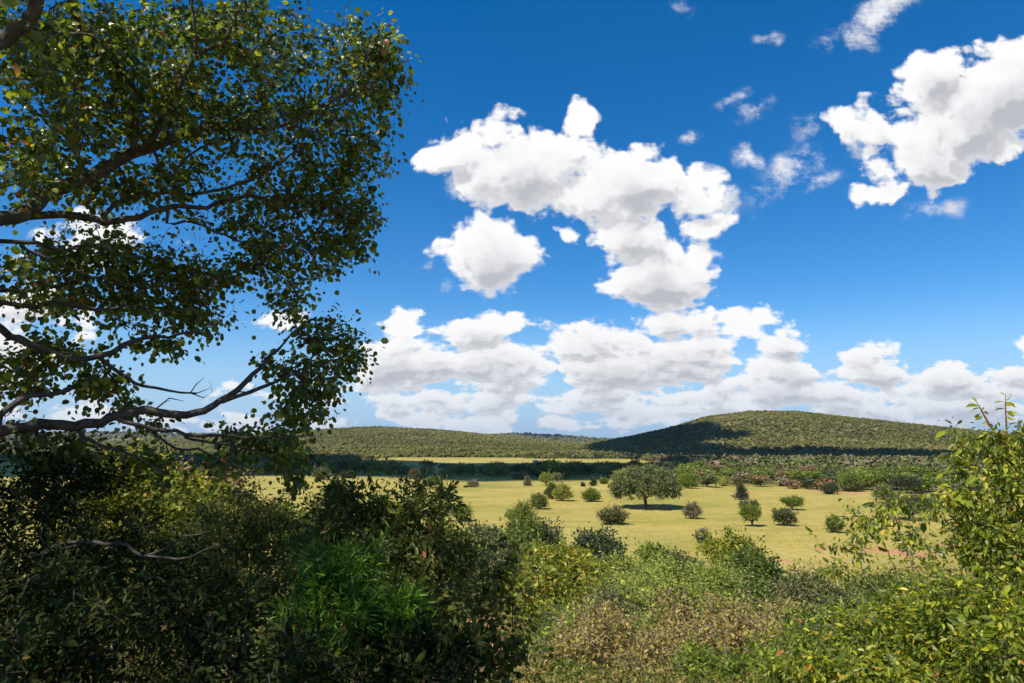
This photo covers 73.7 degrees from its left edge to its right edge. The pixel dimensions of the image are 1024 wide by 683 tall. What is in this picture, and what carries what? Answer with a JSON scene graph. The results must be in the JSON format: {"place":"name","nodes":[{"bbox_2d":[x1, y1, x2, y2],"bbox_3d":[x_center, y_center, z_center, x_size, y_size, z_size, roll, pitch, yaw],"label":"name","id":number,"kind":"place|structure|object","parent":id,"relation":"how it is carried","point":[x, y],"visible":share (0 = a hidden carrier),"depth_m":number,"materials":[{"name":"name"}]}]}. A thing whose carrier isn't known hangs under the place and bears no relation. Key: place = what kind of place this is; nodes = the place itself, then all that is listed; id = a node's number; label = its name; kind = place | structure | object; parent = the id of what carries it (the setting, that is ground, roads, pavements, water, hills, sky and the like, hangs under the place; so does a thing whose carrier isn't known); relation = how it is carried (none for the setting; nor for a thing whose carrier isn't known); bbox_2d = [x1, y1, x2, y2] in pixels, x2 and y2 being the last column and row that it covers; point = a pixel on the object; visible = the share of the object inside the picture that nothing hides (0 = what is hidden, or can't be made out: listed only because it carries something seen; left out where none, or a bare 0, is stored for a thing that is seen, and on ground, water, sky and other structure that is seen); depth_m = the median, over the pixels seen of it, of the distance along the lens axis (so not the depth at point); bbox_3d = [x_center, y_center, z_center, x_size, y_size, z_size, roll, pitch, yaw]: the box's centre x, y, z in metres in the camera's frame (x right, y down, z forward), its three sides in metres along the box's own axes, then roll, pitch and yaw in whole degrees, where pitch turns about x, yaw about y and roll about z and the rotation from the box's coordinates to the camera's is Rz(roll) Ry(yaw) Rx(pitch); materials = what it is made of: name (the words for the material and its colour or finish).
{"place":"outdoors","nodes":[
{"label":"outdoors","id":0,"kind":"place"},
{"bbox_2d":[0,412,1023,682],"bbox_3d":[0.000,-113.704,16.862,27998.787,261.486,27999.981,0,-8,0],"label":"ground","id":1,"kind":"structure","parent":0,"point":[492,498],"depth_m":159.99,"materials":[{"name":"yellow plant"}]},
{"bbox_2d":[0,409,262,682],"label":"shrub","id":2,"kind":"object","parent":1,"relation":"on","point":[48,510],"visible":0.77,"depth_m":4.28,"materials":[{"name":"green plant"}]},
{"bbox_2d":[10,522,218,571],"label":"dead branch","id":3,"kind":"object","parent":2,"relation":"on","point":[127,545],"visible":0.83,"depth_m":3.99,"materials":[{"name":"wood"}]},
{"bbox_2d":[38,430,236,682],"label":"shrub","id":4,"kind":"object","parent":1,"relation":"on","point":[176,489],"visible":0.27,"depth_m":7.96,"materials":[{"name":"green plant"}]},
{"bbox_2d":[0,537,373,682],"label":"shrub","id":5,"kind":"object","parent":1,"relation":"on","point":[192,612],"visible":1,"depth_m":3.35,"materials":[{"name":"green plant"}]},
{"bbox_2d":[156,452,263,679],"bbox_3d":[-4.891,3.605,10.204,1.927,3.865,1.202,-5,-10,31],"label":"shrub","id":6,"kind":"object","parent":1,"relation":"on","point":[241,480],"visible":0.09,"depth_m":10.30,"materials":[{"name":"green plant"}]},
{"bbox_2d":[0,0,423,518],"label":"round leaved tree","id":7,"kind":"object","parent":1,"relation":"on","point":[113,53],"visible":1,"depth_m":5.17,"materials":[{"name":"green plant"}]},
{"bbox_2d":[123,471,336,678],"bbox_3d":[-2.466,2.625,6.256,2.528,2.799,1.748,-5,-10,30],"label":"shrub","id":8,"kind":"object","parent":1,"relation":"on","point":[244,514],"visible":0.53,"depth_m":6.46,"materials":[{"name":"green plant"}]},
{"bbox_2d":[240,462,262,472],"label":"tree","id":9,"kind":"object","parent":1,"relation":"on","point":[255,467],"visible":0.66,"depth_m":322.62,"materials":[{"name":"green plant"}]},
{"bbox_2d":[223,493,314,592],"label":"shrub","id":10,"kind":"object","parent":1,"relation":"on","point":[289,510],"visible":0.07,"depth_m":44.82,"materials":[{"name":"green plant"}]},
{"bbox_2d":[311,466,331,479],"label":"bush","id":11,"kind":"object","parent":1,"relation":"on","point":[318,473],"visible":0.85,"depth_m":281.02,"materials":[{"name":"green plant"}]},
{"bbox_2d":[304,473,356,532],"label":"shrub","id":12,"kind":"object","parent":1,"relation":"on","point":[319,504],"visible":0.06,"depth_m":57.43,"materials":[{"name":"green plant"}]},
{"bbox_2d":[333,458,350,470],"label":"tree","id":13,"kind":"object","parent":1,"relation":"on","point":[343,463],"visible":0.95,"depth_m":323.97,"materials":[{"name":"green plant"}]},
{"bbox_2d":[250,513,439,682],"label":"shrub","id":14,"kind":"object","parent":1,"relation":"on","point":[338,577],"visible":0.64,"depth_m":4.22,"materials":[{"name":"green plant"}]},
{"bbox_2d":[352,461,372,473],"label":"tree","id":15,"kind":"object","parent":1,"relation":"on","point":[362,466],"visible":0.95,"depth_m":326.54,"materials":[{"name":"green plant"}]},
{"bbox_2d":[230,607,507,682],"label":"shrub","id":16,"kind":"object","parent":1,"relation":"on","point":[431,658],"visible":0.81,"depth_m":4.00,"materials":[{"name":"green plant"}]},
{"bbox_2d":[366,461,386,474],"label":"tree","id":17,"kind":"object","parent":1,"relation":"on","point":[373,469],"visible":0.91,"depth_m":324.63,"materials":[{"name":"green plant"}]},
{"bbox_2d":[265,457,507,647],"bbox_3d":[-0.961,2.211,5.260,1.876,2.598,1.487,0,-8,0],"label":"shrub","id":18,"kind":"object","parent":1,"relation":"on","point":[436,552],"visible":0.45,"depth_m":5.42,"materials":[{"name":"green plant"}]},
{"bbox_2d":[384,459,404,472],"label":"tree","id":19,"kind":"object","parent":1,"relation":"on","point":[395,465],"visible":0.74,"depth_m":326.90,"materials":[{"name":"green plant"}]},
{"bbox_2d":[391,466,419,474],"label":"tree","id":20,"kind":"object","parent":1,"relation":"on","point":[405,471],"visible":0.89,"depth_m":322.74,"materials":[{"name":"green plant"}]},
{"bbox_2d":[418,462,435,474],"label":"tree","id":21,"kind":"object","parent":1,"relation":"on","point":[430,471],"visible":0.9,"depth_m":313.63,"materials":[{"name":"green plant"}]},
{"bbox_2d":[399,577,460,639],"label":"shrub","id":22,"kind":"object","parent":1,"relation":"on","point":[439,613],"visible":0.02,"depth_m":4.63,"materials":[{"name":"green plant"}]},
{"bbox_2d":[438,468,453,477],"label":"tree","id":23,"kind":"object","parent":1,"relation":"on","point":[447,471],"visible":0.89,"depth_m":294.49,"materials":[{"name":"green plant"}]},
{"bbox_2d":[409,521,485,593],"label":"shrub","id":24,"kind":"object","parent":1,"relation":"on","point":[453,532],"visible":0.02,"depth_m":40.16,"materials":[{"name":"green plant"}]},
{"bbox_2d":[452,461,468,475],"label":"tree","id":25,"kind":"object","parent":1,"relation":"on","point":[460,470],"visible":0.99,"depth_m":309.64,"materials":[{"name":"green plant"}]},
{"bbox_2d":[450,500,472,520],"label":"bush","id":26,"kind":"object","parent":1,"relation":"on","point":[467,512],"visible":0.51,"depth_m":131.47,"materials":[{"name":"green plant"}]},
{"bbox_2d":[464,463,480,476],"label":"tree","id":27,"kind":"object","parent":1,"relation":"on","point":[471,470],"visible":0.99,"depth_m":308.47,"materials":[{"name":"green plant"}]},
{"bbox_2d":[459,516,524,614],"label":"shrub","id":28,"kind":"object","parent":1,"relation":"on","point":[492,537],"visible":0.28,"depth_m":44.55,"materials":[{"name":"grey plant"}]},
{"bbox_2d":[432,532,555,682],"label":"shrub","id":29,"kind":"object","parent":1,"relation":"on","point":[505,654],"visible":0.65,"depth_m":5.87,"materials":[{"name":"green plant"}]},
{"bbox_2d":[484,461,510,476],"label":"tree","id":30,"kind":"object","parent":1,"relation":"on","point":[496,469],"visible":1,"depth_m":301.57,"materials":[{"name":"green plant"}]},
{"bbox_2d":[464,547,532,621],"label":"shrub","id":31,"kind":"object","parent":1,"relation":"on","point":[490,572],"visible":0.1,"depth_m":33.61,"materials":[{"name":"green plant"}]},
{"bbox_2d":[0,553,1018,682],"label":"undergrowth","id":32,"kind":"object","parent":1,"relation":"on","point":[550,677],"visible":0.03,"depth_m":14.06,"materials":[{"name":"green plant"}]},
{"bbox_2d":[0,410,1023,458],"bbox_3d":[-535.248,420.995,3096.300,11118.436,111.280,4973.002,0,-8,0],"label":"hillside bush","id":33,"kind":"object","parent":1,"relation":"on","point":[449,439],"visible":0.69,"depth_m":1115.82,"materials":[{"name":"green plant"}]},
{"bbox_2d":[0,450,1023,473],"bbox_3d":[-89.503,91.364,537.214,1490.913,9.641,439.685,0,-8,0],"label":"bushland","id":34,"kind":"structure","parent":1,"relation":"on","point":[776,460],"depth_m":484.02,"materials":[{"name":"green plant"}]},
{"bbox_2d":[503,499,539,523],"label":"bush","id":35,"kind":"object","parent":1,"relation":"on","point":[524,510],"visible":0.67,"depth_m":120.29,"materials":[{"name":"green plant"}]},
{"bbox_2d":[499,509,549,613],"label":"shrub","id":36,"kind":"object","parent":1,"relation":"on","point":[520,528],"visible":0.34,"depth_m":48.04,"materials":[{"name":"green plant"}]},
{"bbox_2d":[526,462,545,476],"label":"tree","id":37,"kind":"object","parent":1,"relation":"on","point":[533,471],"visible":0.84,"depth_m":304.21,"materials":[{"name":"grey plant"}]},
{"bbox_2d":[525,492,549,508],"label":"bush","id":38,"kind":"object","parent":1,"relation":"on","point":[540,500],"visible":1,"depth_m":155.57,"materials":[{"name":"green plant"}]},
{"bbox_2d":[539,469,555,483],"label":"tree","id":39,"kind":"object","parent":1,"relation":"on","point":[545,478],"visible":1,"depth_m":240.20,"materials":[{"name":"green plant"}]},
{"bbox_2d":[543,478,557,498],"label":"tree","id":40,"kind":"object","parent":1,"relation":"on","point":[551,486],"visible":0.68,"depth_m":183.55,"materials":[{"name":"green plant"}]},
{"bbox_2d":[535,513,567,547],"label":"shrub","id":41,"kind":"object","parent":1,"relation":"on","point":[551,535],"visible":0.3,"depth_m":49.98,"materials":[{"name":"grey plant"}]},
{"bbox_2d":[538,458,564,474],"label":"tree","id":42,"kind":"object","parent":1,"relation":"on","point":[549,465],"visible":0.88,"depth_m":292.76,"materials":[{"name":"green plant"}]},
{"bbox_2d":[487,531,617,629],"bbox_3d":[1.429,9.311,26.325,4.937,3.834,8.494,0,-8,0],"label":"shrub","id":43,"kind":"object","parent":1,"relation":"on","point":[561,567],"visible":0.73,"depth_m":25.22,"materials":[{"name":"plant"}]},
{"bbox_2d":[515,598,596,681],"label":"shrub","id":44,"kind":"object","parent":1,"relation":"on","point":[537,635],"visible":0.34,"depth_m":16.95,"materials":[{"name":"green plant"}]},
{"bbox_2d":[551,480,573,500],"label":"bush","id":45,"kind":"object","parent":1,"relation":"on","point":[562,491],"visible":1,"depth_m":177.34,"materials":[{"name":"green plant"}]},
{"bbox_2d":[552,461,585,477],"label":"tree","id":46,"kind":"object","parent":1,"relation":"on","point":[566,469],"visible":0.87,"depth_m":296.18,"materials":[{"name":"green plant"}]},
{"bbox_2d":[581,484,602,501],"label":"bush","id":47,"kind":"object","parent":1,"relation":"on","point":[589,494],"visible":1,"depth_m":175.58,"materials":[{"name":"green plant"}]},
{"bbox_2d":[523,546,663,630],"bbox_3d":[4.306,10.610,29.463,4.632,3.492,16.811,-2,-9,13],"label":"shrub","id":48,"kind":"object","parent":1,"relation":"on","point":[639,591],"visible":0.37,"depth_m":24.23,"materials":[{"name":"green plant"}]},
{"bbox_2d":[507,585,680,682],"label":"shrub","id":49,"kind":"object","parent":1,"relation":"on","point":[599,620],"visible":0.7,"depth_m":16.55,"materials":[{"name":"green plant"}]},
{"bbox_2d":[568,522,635,587],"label":"shrub","id":50,"kind":"object","parent":1,"relation":"on","point":[602,542],"visible":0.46,"depth_m":38.00,"materials":[{"name":"plant"}]},
{"bbox_2d":[591,463,616,477],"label":"tree","id":51,"kind":"object","parent":1,"relation":"on","point":[605,471],"visible":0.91,"depth_m":297.67,"materials":[{"name":"green plant"}]},
{"bbox_2d":[596,500,630,524],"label":"bush","id":52,"kind":"object","parent":1,"relation":"on","point":[615,516],"visible":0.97,"depth_m":126.30,"materials":[{"name":"green plant"}]},
{"bbox_2d":[576,566,653,647],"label":"shrub","id":53,"kind":"object","parent":1,"relation":"on","point":[614,595],"visible":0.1,"depth_m":21.66,"materials":[{"name":"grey plant"}]},
{"bbox_2d":[539,602,712,671],"bbox_3d":[2.900,7.844,17.759,4.368,1.559,7.763,0,-8,0],"label":"shrub","id":54,"kind":"object","parent":1,"relation":"on","point":[647,614],"visible":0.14,"depth_m":18.42,"materials":[{"name":"green plant"}]},
{"bbox_2d":[606,459,683,507],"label":"tree","id":55,"kind":"object","parent":1,"relation":"on","point":[652,480],"visible":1,"depth_m":155.41,"materials":[{"name":"olive green leaf"},{"name":"grey bark"}]},
{"bbox_2d":[633,540,679,566],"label":"shrub","id":56,"kind":"object","parent":1,"relation":"on","point":[647,551],"visible":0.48,"depth_m":52.51,"materials":[{"name":"green plant"}]},
{"bbox_2d":[600,550,755,624],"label":"shrub","id":57,"kind":"object","parent":1,"relation":"on","point":[663,573],"visible":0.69,"depth_m":30.25,"materials":[{"name":"plant"}]},
{"bbox_2d":[662,545,705,581],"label":"shrub","id":58,"kind":"object","parent":1,"relation":"on","point":[675,555],"visible":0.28,"depth_m":49.10,"materials":[{"name":"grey plant"}]},
{"bbox_2d":[673,465,699,473],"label":"tree","id":59,"kind":"object","parent":1,"relation":"on","point":[686,470],"visible":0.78,"depth_m":257.35,"materials":[{"name":"green plant"}]},
{"bbox_2d":[677,472,702,487],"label":"bush","id":60,"kind":"object","parent":1,"relation":"on","point":[687,480],"visible":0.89,"depth_m":226.76,"materials":[{"name":"green plant"}]},
{"bbox_2d":[681,500,703,518],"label":"bush","id":61,"kind":"object","parent":1,"relation":"on","point":[693,509],"visible":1,"depth_m":136.01,"materials":[{"name":"green plant"}]},
{"bbox_2d":[694,526,709,542],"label":"bush","id":62,"kind":"object","parent":1,"relation":"on","point":[697,536],"visible":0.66,"depth_m":102.83,"materials":[{"name":"green plant"}]},
{"bbox_2d":[619,578,789,678],"bbox_3d":[5.212,7.611,18.396,5.064,2.340,7.907,0,-8,0],"label":"shrub","id":63,"kind":"object","parent":1,"relation":"on","point":[720,626],"visible":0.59,"depth_m":18.16,"materials":[{"name":"green plant"}]},
{"bbox_2d":[700,473,720,487],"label":"tree","id":64,"kind":"object","parent":1,"relation":"on","point":[711,478],"visible":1,"depth_m":231.19,"materials":[{"name":"green plant"}]},
{"bbox_2d":[713,469,737,483],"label":"tree","id":65,"kind":"object","parent":1,"relation":"on","point":[727,474],"visible":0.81,"depth_m":249.18,"materials":[{"name":"green plant"}]},
{"bbox_2d":[669,633,782,682],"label":"shrub","id":66,"kind":"object","parent":1,"relation":"on","point":[701,658],"visible":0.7,"depth_m":14.12,"materials":[{"name":"green plant"}]},
{"bbox_2d":[691,521,771,568],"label":"shrub","id":67,"kind":"object","parent":1,"relation":"on","point":[710,546],"visible":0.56,"depth_m":49.72,"materials":[{"name":"green plant"}]},
{"bbox_2d":[731,481,749,499],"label":"bush","id":68,"kind":"object","parent":1,"relation":"on","point":[740,493],"visible":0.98,"depth_m":181.40,"materials":[{"name":"green plant"}]},
{"bbox_2d":[735,503,762,525],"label":"tree","id":69,"kind":"object","parent":1,"relation":"on","point":[752,513],"visible":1,"depth_m":123.88,"materials":[{"name":"green plant"}]},
{"bbox_2d":[747,467,767,483],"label":"tree","id":70,"kind":"object","parent":1,"relation":"on","point":[755,472],"visible":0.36,"depth_m":246.55,"materials":[{"name":"green plant"}]},
{"bbox_2d":[714,533,805,612],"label":"shrub","id":71,"kind":"object","parent":1,"relation":"on","point":[762,569],"visible":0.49,"depth_m":35.26,"materials":[{"name":"green plant"}]},
{"bbox_2d":[749,472,771,486],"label":"tree","id":72,"kind":"object","parent":1,"relation":"on","point":[756,477],"visible":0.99,"depth_m":235.35,"materials":[{"name":"orange plant"}]},
{"bbox_2d":[710,583,836,652],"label":"shrub","id":73,"kind":"object","parent":1,"relation":"on","point":[774,616],"visible":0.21,"depth_m":19.66,"materials":[{"name":"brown plant"}]},
{"bbox_2d":[773,475,792,485],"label":"bush","id":74,"kind":"object","parent":1,"relation":"on","point":[781,481],"visible":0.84,"depth_m":238.85,"materials":[{"name":"beige plant"}]},
{"bbox_2d":[770,505,799,525],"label":"bush","id":75,"kind":"object","parent":1,"relation":"on","point":[785,516],"visible":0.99,"depth_m":124.63,"materials":[{"name":"green plant"}]},
{"bbox_2d":[737,620,847,672],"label":"shrub","id":76,"kind":"object","parent":1,"relation":"on","point":[756,644],"visible":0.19,"depth_m":15.62,"materials":[{"name":"green plant"}]},
{"bbox_2d":[779,494,805,509],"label":"tree","id":77,"kind":"object","parent":1,"relation":"on","point":[793,501],"visible":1,"depth_m":153.90,"materials":[{"name":"green plant"}]},
{"bbox_2d":[785,479,801,488],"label":"bush","id":78,"kind":"object","parent":1,"relation":"on","point":[794,483],"visible":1,"depth_m":224.01,"materials":[{"name":"orange plant"}]},
{"bbox_2d":[786,468,810,479],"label":"tree","id":79,"kind":"object","parent":1,"relation":"on","point":[798,474],"visible":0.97,"depth_m":229.88,"materials":[{"name":"green plant"}]},
{"bbox_2d":[730,578,871,650],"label":"shrub","id":80,"kind":"object","parent":1,"relation":"on","point":[823,609],"visible":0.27,"depth_m":19.72,"materials":[{"name":"green plant"}]},
{"bbox_2d":[800,474,823,488],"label":"tree","id":81,"kind":"object","parent":1,"relation":"on","point":[811,479],"visible":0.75,"depth_m":223.43,"materials":[{"name":"green plant"}]},
{"bbox_2d":[764,558,865,616],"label":"shrub","id":82,"kind":"object","parent":1,"relation":"on","point":[821,587],"visible":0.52,"depth_m":28.93,"materials":[{"name":"green plant"}]},
{"bbox_2d":[810,476,837,488],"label":"bush","id":83,"kind":"object","parent":1,"relation":"on","point":[819,482],"visible":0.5,"depth_m":218.36,"materials":[{"name":"orange plant"}]},
{"bbox_2d":[820,483,841,493],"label":"bush","id":84,"kind":"object","parent":1,"relation":"on","point":[829,489],"visible":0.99,"depth_m":201.41,"materials":[{"name":"green plant"}]},
{"bbox_2d":[824,513,847,532],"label":"bush","id":85,"kind":"object","parent":1,"relation":"on","point":[831,525],"visible":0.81,"depth_m":114.97,"materials":[{"name":"green plant"}]},
{"bbox_2d":[839,468,868,491],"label":"tree","id":86,"kind":"object","parent":1,"relation":"on","point":[849,480],"visible":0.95,"depth_m":211.97,"materials":[{"name":"green plant"}]},
{"bbox_2d":[861,473,885,488],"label":"tree","id":87,"kind":"object","parent":1,"relation":"on","point":[872,479],"visible":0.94,"depth_m":216.05,"materials":[{"name":"green plant"}]},
{"bbox_2d":[869,484,895,498],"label":"bush","id":88,"kind":"object","parent":1,"relation":"on","point":[882,492],"visible":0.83,"depth_m":181.61,"materials":[{"name":"green plant"}]},
{"bbox_2d":[805,482,966,674],"bbox_3d":[2.661,1.990,4.641,1.176,2.004,0.632,-3,-9,19],"label":"arching shrub","id":89,"kind":"object","parent":1,"relation":"on","point":[862,522],"visible":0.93,"depth_m":4.71,"materials":[{"name":"green plant"}]},
{"bbox_2d":[871,470,903,490],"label":"tree","id":90,"kind":"object","parent":1,"relation":"on","point":[889,475],"visible":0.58,"depth_m":216.06,"materials":[{"name":"green plant"}]},
{"bbox_2d":[752,556,1023,682],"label":"shrub","id":91,"kind":"object","parent":1,"relation":"on","point":[939,635],"visible":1,"depth_m":3.98,"materials":[{"name":"green plant"}]},
{"bbox_2d":[824,559,960,610],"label":"shrub","id":92,"kind":"object","parent":1,"relation":"on","point":[878,581],"visible":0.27,"depth_m":39.49,"materials":[{"name":"green plant"}]},
{"bbox_2d":[873,488,938,515],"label":"tree","id":93,"kind":"object","parent":1,"relation":"on","point":[909,503],"visible":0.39,"depth_m":133.02,"materials":[{"name":"green plant"}]},
{"bbox_2d":[888,472,924,492],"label":"tree","id":94,"kind":"object","parent":1,"relation":"on","point":[912,482],"visible":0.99,"depth_m":203.91,"materials":[{"name":"green plant"}]},
{"bbox_2d":[904,464,926,472],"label":"tree","id":95,"kind":"object","parent":1,"relation":"on","point":[914,469],"visible":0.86,"depth_m":282.95,"materials":[{"name":"green plant"}]},
{"bbox_2d":[917,476,946,491],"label":"tree","id":96,"kind":"object","parent":1,"relation":"on","point":[929,480],"visible":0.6,"depth_m":208.59,"materials":[{"name":"green plant"}]},
{"bbox_2d":[895,565,998,610],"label":"shrub","id":97,"kind":"object","parent":1,"relation":"on","point":[948,582],"visible":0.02,"depth_m":38.09,"materials":[{"name":"green plant"}]},
{"bbox_2d":[912,412,1023,674],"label":"tall shrub","id":98,"kind":"object","parent":1,"relation":"on","point":[991,530],"visible":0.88,"depth_m":4.40,"materials":[{"name":"green plant"}]},
{"bbox_2d":[995,392,1015,551],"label":"shoot","id":99,"kind":"object","parent":98,"relation":"attached to","point":[1010,412],"visible":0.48,"depth_m":4.58,"materials":[{"name":"green plant"}]},
{"bbox_2d":[957,397,1009,547],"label":"shoot","id":100,"kind":"object","parent":1,"relation":"on","point":[987,422],"visible":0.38,"depth_m":4.68,"materials":[{"name":"green plant"}]},
{"bbox_2d":[0,0,1023,437],"label":"sky","id":101,"kind":"structure","parent":0,"point":[607,218],"materials":[{"name":"blue"}]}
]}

